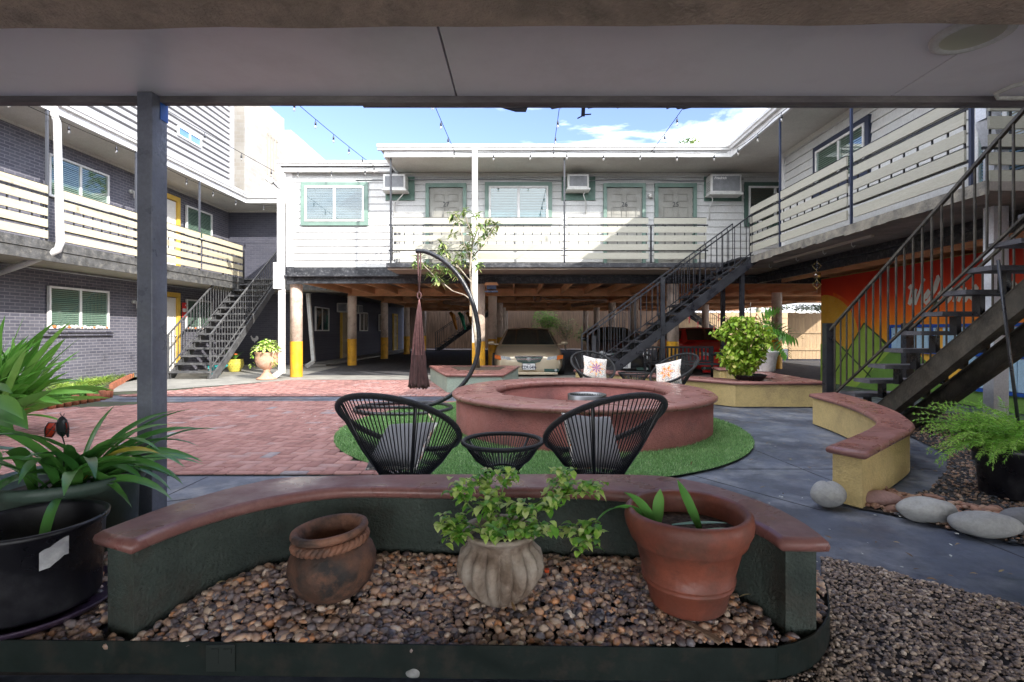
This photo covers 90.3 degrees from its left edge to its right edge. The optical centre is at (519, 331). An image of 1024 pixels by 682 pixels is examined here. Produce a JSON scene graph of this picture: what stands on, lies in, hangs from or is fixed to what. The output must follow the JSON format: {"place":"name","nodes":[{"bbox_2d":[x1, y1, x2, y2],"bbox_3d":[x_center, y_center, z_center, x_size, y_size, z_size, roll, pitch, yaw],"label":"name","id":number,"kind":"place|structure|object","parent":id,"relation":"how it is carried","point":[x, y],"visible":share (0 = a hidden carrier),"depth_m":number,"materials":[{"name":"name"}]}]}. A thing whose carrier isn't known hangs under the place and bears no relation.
{"place":"outdoors","nodes":[
{"label":"outdoors","id":0,"kind":"place"},
{"bbox_2d":[0,380,454,474],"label":"brick paving","id":1,"kind":"structure","parent":0,"point":[268,437],"depth_m":6.38,"materials":[{"name":"red brick"}]},
{"bbox_2d":[0,317,113,419],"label":"strap leaf plant","id":2,"kind":"object","parent":1,"relation":"on","point":[27,386],"visible":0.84,"depth_m":6.03,"materials":[{"name":"green plant"}]},
{"bbox_2d":[429,365,519,391],"bbox_3d":[-1.090,1.016,11.150,2.220,0.368,2.500,0,0,0],"label":"sage planter","id":3,"kind":"object","parent":1,"relation":"on","point":[448,378],"visible":0.84,"depth_m":10.52,"materials":[{"name":"paint"}]},
{"bbox_2d":[411,207,500,367],"bbox_3d":[-1.401,-0.915,11.315,2.176,3.556,0.973,0,0,0],"label":"tree","id":4,"kind":"object","parent":3,"relation":"on","point":[451,218],"visible":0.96,"depth_m":11.28,"materials":[{"name":"green plant"}]},
{"bbox_2d":[114,366,710,391],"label":"concrete path","id":5,"kind":"structure","parent":0,"point":[191,380],"depth_m":13.21,"materials":[{"name":"grey concrete"}]},
{"bbox_2d":[167,250,276,378],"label":"metal staircase","id":6,"kind":"structure","parent":5,"relation":"on","point":[194,345],"depth_m":14.02,"materials":[{"name":"metal"}]},
{"bbox_2d":[254,352,278,379],"bbox_3d":[-6.320,0.865,12.750,0.550,0.670,0.550,0,0,0],"label":"footed urn","id":7,"kind":"object","parent":5,"relation":"on","point":[263,361],"visible":0.97,"depth_m":12.57,"materials":[{"name":"beige ceramic"}]},
{"bbox_2d":[248,339,281,367],"bbox_3d":[-6.317,0.565,12.739,0.814,0.742,0.841,0,0,0],"label":"trailing plant","id":8,"kind":"object","parent":7,"relation":"in","point":[268,345],"visible":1,"depth_m":12.64,"materials":[{"name":"green plant"}]},
{"bbox_2d":[304,293,315,367],"bbox_3d":[-6.890,-0.028,16.751,0.330,2.460,0.407,0,0,0],"label":"downspout","id":9,"kind":"object","parent":5,"relation":"on","point":[311,331],"visible":0.96,"depth_m":16.80,"materials":[{"name":"white plastic"}]},
{"bbox_2d":[17,550,827,652],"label":"river gravel","id":10,"kind":"structure","parent":0,"point":[394,630],"depth_m":1.94,"materials":[{"name":"brown gravel"}]},
{"bbox_2d":[0,383,27,468],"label":"broad leaf plant","id":11,"kind":"object","parent":10,"relation":"on","point":[12,412],"visible":0.87,"depth_m":2.34,"materials":[{"name":"green plant"}]},
{"bbox_2d":[0,565,107,640],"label":"saucer","id":12,"kind":"object","parent":10,"relation":"on","point":[93,601],"visible":0.22,"depth_m":1.90,"materials":[{"name":"black plastic"}]},
{"bbox_2d":[0,499,110,630],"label":"black nursery pot","id":13,"kind":"object","parent":12,"relation":"on","point":[57,570],"visible":0.94,"depth_m":1.93,"materials":[{"name":"plastic"}]},
{"bbox_2d":[39,497,65,533],"bbox_3d":[-1.913,0.822,2.082,0.036,0.218,0.318,0,0,-29],"label":"strap leaf","id":14,"kind":"object","parent":13,"relation":"in","point":[48,517],"visible":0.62,"depth_m":2.06,"materials":[{"name":"green plant"}]},
{"bbox_2d":[286,513,375,604],"bbox_3d":[-0.762,0.931,2.080,0.345,0.299,0.346,0,0,0],"label":"clay pot","id":15,"kind":"object","parent":10,"relation":"on","point":[331,559],"visible":1,"depth_m":1.96,"materials":[{"name":"brown ceramic"}]},
{"bbox_2d":[456,514,543,607],"bbox_3d":[-0.075,0.936,2.060,0.350,0.288,0.350,0,0,0],"label":"ribbed urn","id":16,"kind":"object","parent":10,"relation":"on","point":[501,574],"visible":0.72,"depth_m":1.94,"materials":[{"name":"stone"}]},
{"bbox_2d":[433,466,608,557],"bbox_3d":[0.022,0.698,2.015,0.704,0.294,0.376,0,0,0],"label":"variegated plant","id":17,"kind":"object","parent":16,"relation":"in","point":[494,530],"visible":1,"depth_m":1.99,"materials":[{"name":"green plant"}]},
{"bbox_2d":[624,489,755,620],"bbox_3d":[0.655,0.869,1.980,0.482,0.372,0.482,0,0,0],"label":"terracotta pot","id":18,"kind":"object","parent":10,"relation":"on","point":[689,572],"visible":0.98,"depth_m":1.83,"materials":[{"name":"ceramic"}]},
{"bbox_2d":[597,480,723,528],"bbox_3d":[0.557,0.671,1.965,0.516,0.205,0.092,0,0,11],"label":"strap leaf plant","id":19,"kind":"object","parent":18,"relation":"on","point":[656,513],"visible":0.74,"depth_m":1.96,"materials":[{"name":"green plant"}]},
{"bbox_2d":[0,380,1023,681],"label":"slate paving","id":20,"kind":"structure","parent":0,"point":[798,438],"depth_m":3.43,"materials":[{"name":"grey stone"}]},
{"bbox_2d":[0,465,146,551],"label":"green pot","id":21,"kind":"object","parent":20,"relation":"on","point":[14,494],"visible":0.29,"depth_m":2.39,"materials":[{"name":"ceramic"}]},
{"bbox_2d":[44,413,68,467],"bbox_3d":[-2.204,0.576,2.443,0.116,0.368,0.037,0,0,0],"label":"butterfly stake","id":22,"kind":"object","parent":21,"relation":"in","point":[60,426],"visible":0.98,"depth_m":2.44,"materials":[{"name":"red metal"}]},
{"bbox_2d":[0,406,213,506],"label":"strap leaf plant","id":23,"kind":"object","parent":21,"relation":"in","point":[116,459],"visible":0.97,"depth_m":2.41,"materials":[{"name":"green plant"}]},
{"bbox_2d":[137,92,167,515],"bbox_3d":[-2.073,-0.064,2.882,0.089,2.528,0.124,0,0,0],"label":"square post","id":24,"kind":"object","parent":20,"relation":"on","point":[152,116],"visible":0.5,"depth_m":2.82,"materials":[{"name":"grey paint"}]},
{"bbox_2d":[334,393,461,474],"bbox_3d":[-0.756,0.780,3.281,0.811,0.850,0.751,0,0,17],"label":"woven chair","id":25,"kind":"object","parent":20,"relation":"on","point":[367,447],"visible":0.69,"depth_m":3.09,"materials":[{"name":"black plastic"}]},
{"bbox_2d":[365,422,437,469],"bbox_3d":[-0.790,0.775,3.440,0.400,0.137,0.400,-6,36,20],"label":"cushion","id":26,"kind":"object","parent":25,"relation":"on","point":[369,466],"visible":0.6,"depth_m":3.37,"materials":[{"name":"grey fabric"}]},
{"bbox_2d":[0,579,829,681],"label":"metal edging","id":27,"kind":"object","parent":20,"relation":"on","point":[672,662],"visible":0.98,"depth_m":1.76,"materials":[{"name":"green metal"}]},
{"bbox_2d":[0,652,837,674],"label":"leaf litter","id":28,"kind":"object","parent":20,"relation":"on","point":[50,673],"visible":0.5,"depth_m":1.78,"materials":[{"name":"brown plant"}]},
{"bbox_2d":[92,474,830,639],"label":"curved bench wall","id":29,"kind":"structure","parent":20,"relation":"on","point":[163,562],"depth_m":2.22,"materials":[{"name":"green paint"}]},
{"bbox_2d":[461,431,543,473],"bbox_3d":[-0.110,0.965,3.420,0.560,0.478,0.560,0,0,-12],"label":"woven table","id":30,"kind":"object","parent":20,"relation":"on","point":[517,463],"visible":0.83,"depth_m":3.34,"materials":[{"name":"black plastic"}]},
{"bbox_2d":[334,401,754,476],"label":"turf","id":31,"kind":"structure","parent":20,"relation":"on","point":[722,440],"depth_m":4.96,"materials":[{"name":"green plant"}]},
{"bbox_2d":[353,249,480,415],"bbox_3d":[-1.534,-0.028,7.720,1.924,2.438,1.255,0,0,0],"label":"hanging chair stand","id":32,"kind":"object","parent":31,"relation":"on","point":[440,401],"visible":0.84,"depth_m":7.67,"materials":[{"name":"black metal"}]},
{"bbox_2d":[408,253,429,388],"bbox_3d":[-1.514,-0.162,7.700,0.332,2.077,0.203,0,0,0],"label":"hammock chair","id":33,"kind":"object","parent":32,"relation":"hanging from","point":[418,375],"visible":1,"depth_m":7.66,"materials":[{"name":"brown fabric"}]},
{"bbox_2d":[452,378,717,452],"bbox_3d":[0.792,0.971,6.571,3.290,0.459,3.290,0,0,0],"label":"round fire pit","id":34,"kind":"object","parent":31,"relation":"on","point":[537,406],"visible":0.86,"depth_m":5.44,"materials":[{"name":"red paint"}]},
{"bbox_2d":[568,392,606,399],"bbox_3d":[0.860,0.983,6.450,0.490,0.375,0.490,0,0,0],"label":"steel fire bowl","id":35,"kind":"object","parent":34,"relation":"in","point":[585,395],"visible":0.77,"depth_m":6.37,"materials":[{"name":"grey metal"}]},
{"bbox_2d":[111,383,1011,612],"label":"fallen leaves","id":36,"kind":"object","parent":20,"relation":"on","point":[571,592],"visible":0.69,"depth_m":2.20,"materials":[{"name":"brown plant"}]},
{"bbox_2d":[570,351,615,377],"bbox_3d":[1.314,0.780,8.969,0.811,0.850,0.751,0,0,-16],"label":"woven chair","id":37,"kind":"object","parent":20,"relation":"on","point":[581,374],"visible":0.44,"depth_m":9.10,"materials":[{"name":"black"}]},
{"bbox_2d":[583,355,606,377],"bbox_3d":[1.320,0.660,8.850,0.440,0.440,0.138,10,-26,-10],"label":"cushion","id":38,"kind":"object","parent":37,"relation":"on","point":[594,368],"visible":0.87,"depth_m":8.80,"materials":[{"name":"white fabric"}]},
{"bbox_2d":[543,392,667,474],"bbox_3d":[0.538,0.780,3.282,0.811,0.850,0.750,0,0,-24],"label":"woven chair","id":39,"kind":"object","parent":20,"relation":"on","point":[643,429],"visible":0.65,"depth_m":3.08,"materials":[{"name":"black plastic"}]},
{"bbox_2d":[562,413,621,470],"bbox_3d":[0.490,0.740,3.400,0.400,0.400,0.137,9,-38,-25],"label":"cushion","id":40,"kind":"object","parent":39,"relation":"on","point":[588,429],"visible":0.51,"depth_m":3.34,"materials":[{"name":"grey fabric"}]},
{"bbox_2d":[581,214,758,370],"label":"metal staircase","id":41,"kind":"structure","parent":20,"relation":"on","point":[697,298],"depth_m":10.91,"materials":[{"name":"black metal"}]},
{"bbox_2d":[649,353,699,384],"bbox_3d":[2.488,0.780,8.230,0.750,0.850,0.811,0,0,-28],"label":"woven chair","id":42,"kind":"object","parent":20,"relation":"on","point":[687,375],"visible":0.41,"depth_m":8.27,"materials":[{"name":"black wicker"}]},
{"bbox_2d":[656,359,681,383],"bbox_3d":[2.380,0.680,8.120,0.440,0.440,0.138,-18,-41,37],"label":"cushion","id":43,"kind":"object","parent":42,"relation":"on","point":[667,371],"visible":0.78,"depth_m":8.07,"materials":[{"name":"white fabric"}]},
{"bbox_2d":[644,346,720,376],"bbox_3d":[3.897,0.785,12.177,1.706,0.834,0.586,0,0,0],"label":"slatted bench","id":44,"kind":"object","parent":20,"relation":"on","point":[712,354],"visible":0.65,"depth_m":12.43,"materials":[{"name":"paint"}]},
{"bbox_2d":[574,367,821,406],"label":"angular planter wall","id":45,"kind":"structure","parent":20,"relation":"on","point":[771,389],"depth_m":8.08,"materials":[{"name":"yellow paint"}]},
{"bbox_2d":[689,302,776,380],"bbox_3d":[3.499,0.159,8.420,1.404,1.278,0.882,0,0,0],"label":"lime leaf shrub","id":46,"kind":"object","parent":45,"relation":"in","point":[739,361],"visible":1,"depth_m":8.25,"materials":[{"name":"green plant"}]},
{"bbox_2d":[750,350,779,371],"bbox_3d":[4.870,0.595,10.100,0.536,0.406,0.536,0,0,0],"label":"white planter pot","id":47,"kind":"object","parent":45,"relation":"on","point":[770,364],"visible":0.52,"depth_m":9.90,"materials":[{"name":"ceramic"}]},
{"bbox_2d":[757,307,801,360],"bbox_3d":[5.156,0.053,9.999,0.885,1.080,0.248,0,0,7],"label":"split leaf plant","id":48,"kind":"object","parent":47,"relation":"in","point":[782,335],"visible":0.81,"depth_m":10.00,"materials":[{"name":"green plant"}]},
{"bbox_2d":[810,481,846,507],"bbox_3d":[2.128,1.119,3.501,0.230,0.174,0.181,0,0,0],"label":"boulder","id":49,"kind":"object","parent":20,"relation":"on","point":[829,494],"visible":1,"depth_m":3.44,"materials":[{"name":"white stone"}]},
{"bbox_2d":[809,392,914,507],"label":"curved bench wall","id":50,"kind":"structure","parent":20,"relation":"on","point":[871,452],"depth_m":4.01,"materials":[{"name":"yellow paint"}]},
{"bbox_2d":[863,413,1023,543],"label":"dark chippings","id":51,"kind":"object","parent":20,"relation":"on","point":[1003,504],"visible":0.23,"depth_m":4.10,"materials":[{"name":"brown gravel"}]},
{"bbox_2d":[866,490,901,506],"bbox_3d":[2.500,1.158,3.519,0.255,0.107,0.169,0,0,0],"label":"boulder","id":52,"kind":"object","parent":51,"relation":"on","point":[883,497],"visible":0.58,"depth_m":3.46,"materials":[{"name":"brown stone"}]},
{"bbox_2d":[822,108,1023,425],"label":"metal staircase","id":53,"kind":"structure","parent":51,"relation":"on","point":[983,331],"depth_m":5.53,"materials":[{"name":"metal"}]},
{"bbox_2d":[895,496,957,522],"bbox_3d":[2.574,1.133,3.216,0.332,0.159,0.189,0,0,0],"label":"boulder","id":54,"kind":"object","parent":51,"relation":"on","point":[922,509],"visible":0.86,"depth_m":3.17,"materials":[{"name":"white stone"}]},
{"bbox_2d":[865,486,1003,524],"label":"brown cobbles","id":55,"kind":"object","parent":51,"relation":"on","point":[971,506],"visible":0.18,"depth_m":3.42,"materials":[{"name":"brown stone"}]},
{"bbox_2d":[947,510,1023,538],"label":"boulder","id":56,"kind":"object","parent":51,"relation":"on","point":[988,524],"visible":1,"depth_m":2.94,"materials":[{"name":"grey stone"}]},
{"bbox_2d":[968,440,1023,501],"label":"black plant pot","id":57,"kind":"object","parent":51,"relation":"on","point":[1001,480],"visible":0.66,"depth_m":3.62,"materials":[{"name":"plastic"}]},
{"bbox_2d":[907,396,1023,470],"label":"feathery fern","id":58,"kind":"object","parent":57,"relation":"in","point":[989,431],"visible":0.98,"depth_m":3.70,"materials":[{"name":"green plant"}]},
{"bbox_2d":[996,260,1019,428],"bbox_3d":[3.560,0.200,3.690,0.155,1.442,0.021,0,0,27],"label":"thin pole","id":59,"kind":"object","parent":57,"relation":"in","point":[1008,343],"visible":0.74,"depth_m":3.69,"materials":[{"name":"black metal"}]},
{"bbox_2d":[999,507,1023,535],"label":"boulder","id":60,"kind":"object","parent":51,"relation":"on","point":[1017,513],"visible":0.48,"depth_m":3.01,"materials":[{"name":"grey stone"}]},
{"bbox_2d":[270,106,820,312],"label":"sky","id":61,"kind":"structure","parent":0,"point":[361,128],"materials":[{"name":"blue"}]},
{"bbox_2d":[306,350,819,379],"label":"asphalt","id":62,"kind":"structure","parent":0,"point":[397,364],"depth_m":18.45,"materials":[{"name":"grey asphalt"}]},
{"bbox_2d":[0,106,411,387],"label":"brick apartment building","id":63,"kind":"structure","parent":62,"relation":"on","point":[87,276],"depth_m":12.10,"materials":[{"name":"paint"}]},
{"bbox_2d":[0,106,64,275],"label":"downspout","id":64,"kind":"object","parent":63,"relation":"attached to","point":[59,197],"visible":0.82,"depth_m":9.46,"materials":[{"name":"white paint"}]},
{"bbox_2d":[47,286,109,328],"bbox_3d":[-9.840,-0.500,11.420,0.060,0.900,1.560,0,0,0],"label":"window","id":65,"kind":"structure","parent":63,"relation":"in","point":[73,306],"depth_m":11.36,"materials":[{"name":"glass"}]},
{"bbox_2d":[49,153,109,211],"bbox_3d":[-9.840,-3.280,11.420,0.060,0.900,1.560,0,0,0],"label":"window","id":66,"kind":"structure","parent":63,"relation":"in","point":[79,179],"depth_m":11.48,"materials":[{"name":"glass"}]},
{"bbox_2d":[167,193,180,265],"bbox_3d":[-9.844,-2.755,14.235,0.088,2.190,1.030,0,0,0],"label":"door","id":67,"kind":"structure","parent":63,"relation":"in","point":[173,208],"depth_m":14.52,"materials":[{"name":"white wood"}]},
{"bbox_2d":[167,292,180,370],"bbox_3d":[-9.844,0.025,14.235,0.088,2.250,1.030,0,0,0],"label":"door","id":68,"kind":"structure","parent":63,"relation":"in","point":[173,304],"depth_m":14.52,"materials":[{"name":"white"}]},
{"bbox_2d":[185,299,212,329],"bbox_3d":[-9.840,-0.500,15.675,0.060,0.900,1.250,0,0,0],"label":"window","id":69,"kind":"structure","parent":63,"relation":"in","point":[189,302],"depth_m":15.60,"materials":[{"name":"white glass"}]},
{"bbox_2d":[185,205,212,241],"bbox_3d":[-9.840,-3.280,15.675,0.060,0.900,1.250,0,0,0],"label":"window","id":70,"kind":"structure","parent":63,"relation":"in","point":[191,213],"depth_m":15.59,"materials":[{"name":"green glass"}]},
{"bbox_2d":[315,306,328,330],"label":"window","id":71,"kind":"structure","parent":63,"relation":"in","point":[321,313],"depth_m":19.22,"materials":[{"name":"glass"}]},
{"bbox_2d":[340,312,346,357],"bbox_3d":[-7.444,0.055,21.800,0.088,2.190,1.040,0,0,0],"label":"door","id":72,"kind":"structure","parent":63,"relation":"in","point":[343,316],"depth_m":21.60,"materials":[{"name":"beige wood"}]},
{"bbox_2d":[434,308,487,350],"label":"metal staircase","id":73,"kind":"structure","parent":62,"relation":"on","point":[453,339],"depth_m":30.88,"materials":[{"name":"black metal"}]},
{"bbox_2d":[472,150,477,363],"bbox_3d":[-1.028,-1.505,11.859,0.129,5.410,0.122,0,0,0],"label":"post","id":74,"kind":"object","parent":62,"relation":"on","point":[475,205],"visible":0.48,"depth_m":11.80,"materials":[{"name":"white paint"}]},
{"bbox_2d":[488,328,567,374],"bbox_3d":[0.260,0.568,15.790,2.358,1.355,4.817,0,0,0],"label":"parked car","id":75,"kind":"object","parent":62,"relation":"on","point":[532,351],"visible":0.88,"depth_m":13.96,"materials":[{"name":"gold metal"}]},
{"bbox_2d":[276,144,829,376],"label":"siding apartment building","id":76,"kind":"structure","parent":62,"relation":"on","point":[642,223],"depth_m":13.15,"materials":[{"name":"paint"}]},
{"bbox_2d":[272,166,284,376],"bbox_3d":[-6.163,-1.494,12.966,0.305,5.426,0.269,0,0,0],"label":"downspout","id":77,"kind":"object","parent":76,"relation":"attached to","point":[279,274],"visible":0.95,"depth_m":12.98,"materials":[{"name":"white paint"}]},
{"bbox_2d":[301,182,368,225],"bbox_3d":[-4.765,-3.285,13.150,1.730,1.116,0.080,0,0,0],"label":"window","id":78,"kind":"structure","parent":76,"relation":"in","point":[322,203],"depth_m":13.14,"materials":[{"name":"glass"}]},
{"bbox_2d":[382,174,408,215],"bbox_3d":[-3.140,-3.465,12.961,0.620,0.971,0.382,0,0,0],"label":"air conditioner","id":79,"kind":"object","parent":76,"relation":"attached to","point":[399,183],"visible":1,"depth_m":12.80,"materials":[{"name":"white plastic"}]},
{"bbox_2d":[425,183,466,262],"bbox_3d":[-1.885,-2.735,13.144,1.050,2.150,0.088,0,0,0],"label":"door","id":80,"kind":"structure","parent":76,"relation":"in","point":[444,197],"depth_m":13.16,"materials":[{"name":"paint"}]},
{"bbox_2d":[485,182,551,216],"bbox_3d":[-0.015,-3.285,13.150,1.730,1.116,0.080,0,0,0],"label":"window","id":81,"kind":"structure","parent":76,"relation":"in","point":[502,199],"depth_m":13.15,"materials":[{"name":"glass"}]},
{"bbox_2d":[565,174,589,214],"bbox_3d":[1.490,-3.474,12.962,0.600,0.951,0.383,0,0,0],"label":"air conditioner","id":82,"kind":"object","parent":76,"relation":"attached to","point":[577,183],"visible":1,"depth_m":12.80,"materials":[{"name":"white plastic"}]},
{"bbox_2d":[603,183,645,262],"bbox_3d":[2.720,-2.735,13.144,1.090,2.150,0.088,0,0,0],"label":"door","id":83,"kind":"structure","parent":76,"relation":"in","point":[619,199],"depth_m":13.16,"materials":[{"name":"paint"}]},
{"bbox_2d":[654,183,696,262],"bbox_3d":[4.040,-2.735,13.144,1.080,2.150,0.088,0,0,0],"label":"door","id":84,"kind":"structure","parent":76,"relation":"in","point":[670,199],"depth_m":13.16,"materials":[{"name":"paint"}]},
{"bbox_2d":[705,174,742,219],"bbox_3d":[5.210,-3.414,12.961,0.840,1.071,0.383,0,0,0],"label":"air conditioner","id":85,"kind":"object","parent":76,"relation":"attached to","point":[723,185],"visible":1,"depth_m":12.79,"materials":[{"name":"white plastic"}]},
{"bbox_2d":[744,182,778,226],"bbox_3d":[6.610,-3.270,13.150,1.580,1.146,0.080,0,0,0],"label":"window","id":86,"kind":"structure","parent":76,"relation":"in","point":[754,192],"depth_m":13.12,"materials":[{"name":"black glass"}]},
{"bbox_2d":[580,326,650,371],"bbox_3d":[2.880,0.547,15.858,2.037,1.395,3.983,0,0,0],"label":"parked car","id":87,"kind":"object","parent":62,"relation":"on","point":[636,364],"visible":0.38,"depth_m":15.13,"materials":[{"name":"black paint"}]},
{"bbox_2d":[657,327,726,371],"bbox_3d":[5.800,0.557,16.415,2.178,1.375,4.567,0,0,0],"label":"parked car","id":88,"kind":"object","parent":62,"relation":"on","point":[693,336],"visible":0.22,"depth_m":15.43,"materials":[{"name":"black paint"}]},
{"bbox_2d":[788,312,820,358],"bbox_3d":[14.577,0.190,20.992,6.954,1.920,0.075,0,0,0],"label":"wooden fence","id":89,"kind":"object","parent":62,"relation":"on","point":[807,326],"visible":0.19,"depth_m":21.00,"materials":[{"name":"brown wood"}]},
{"bbox_2d":[426,349,769,349],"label":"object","id":90,"kind":"structure","parent":0,"point":[487,349],"depth_m":32.38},
{"bbox_2d":[410,308,666,348],"bbox_3d":[1.297,-0.210,33.013,17.394,2.720,0.034,0,0,0],"label":"wooden fence","id":91,"kind":"object","parent":90,"relation":"on","point":[436,321],"visible":0.18,"depth_m":33.00,"materials":[{"name":"brown wood"}]},
{"bbox_2d":[679,312,795,348],"bbox_3d":[14.057,-0.035,32.992,8.114,2.370,0.075,0,0,0],"label":"wooden fence","id":92,"kind":"object","parent":90,"relation":"on","point":[692,323],"visible":0.19,"depth_m":33.00,"materials":[{"name":"brown wood"}]},
{"bbox_2d":[767,556,1023,681],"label":"fine gravel","id":93,"kind":"structure","parent":0,"point":[977,636],"depth_m":2.03,"materials":[{"name":"gravel"}]},
{"label":"ground","id":94,"kind":"structure","parent":0,"visible":0},
{"bbox_2d":[77,106,233,185],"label":"corrugated building","id":95,"kind":"structure","parent":94,"relation":"on","point":[193,146],"depth_m":20.46,"materials":[{"name":"grey"}]},
{"bbox_2d":[177,125,201,147],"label":"window","id":96,"kind":"structure","parent":95,"relation":"in","point":[185,134],"depth_m":19.87,"materials":[{"name":"blue glass"}]},
{"bbox_2d":[234,106,283,192],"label":"block tower","id":97,"kind":"structure","parent":94,"relation":"on","point":[259,134],"depth_m":27.29,"materials":[{"name":"beige paint"}]},
{"bbox_2d":[284,130,324,192],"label":"white rooftop block","id":98,"kind":"structure","parent":94,"relation":"on","point":[296,147],"depth_m":33.17,"materials":[{"name":"white paint"}]},
{"bbox_2d":[728,108,1023,413],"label":"side apartment building","id":99,"kind":"structure","parent":94,"relation":"on","point":[860,195],"depth_m":8.69,"materials":[{"name":"paint"}]},
{"bbox_2d":[813,114,871,197],"bbox_3d":[6.080,-3.245,9.665,0.080,1.036,1.670,0,0,0],"label":"window","id":100,"kind":"structure","parent":99,"relation":"in","point":[836,147],"depth_m":9.56,"materials":[{"name":"white glass"}]},
{"bbox_2d":[889,323,1023,396],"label":"mailbox bank","id":101,"kind":"structure","parent":99,"relation":"attached to","point":[1018,365],"depth_m":8.56,"materials":[{"name":"blue paint"}]},
{"bbox_2d":[975,108,1008,423],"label":"column","id":102,"kind":"structure","parent":99,"relation":"attached to","point":[997,386],"depth_m":6.05,"materials":[{"name":"white paint"}]},
{"bbox_2d":[974,108,1023,182],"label":"window","id":103,"kind":"structure","parent":99,"relation":"in","point":[977,145],"depth_m":6.70,"materials":[{"name":"white glass"}]},
{"label":"concrete yard","id":104,"kind":"structure","parent":0,"visible":0},
{"bbox_2d":[0,0,1023,118],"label":"walkway building","id":105,"kind":"structure","parent":104,"relation":"on","point":[518,55],"depth_m":2.45,"materials":[{"name":"paint"}]},
{"bbox_2d":[928,24,1018,54],"bbox_3d":[2.020,-1.317,2.270,0.310,0.023,0.310,0,0,0],"label":"recessed ceiling light","id":106,"kind":"object","parent":105,"relation":"attached to","point":[954,39],"visible":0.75,"depth_m":2.29,"materials":[{"name":"white paint"}]},
{"bbox_2d":[993,81,1023,99],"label":"conduit","id":107,"kind":"object","parent":105,"relation":"attached to","point":[1002,90],"visible":1,"depth_m":2.77,"materials":[{"name":"white plastic"}]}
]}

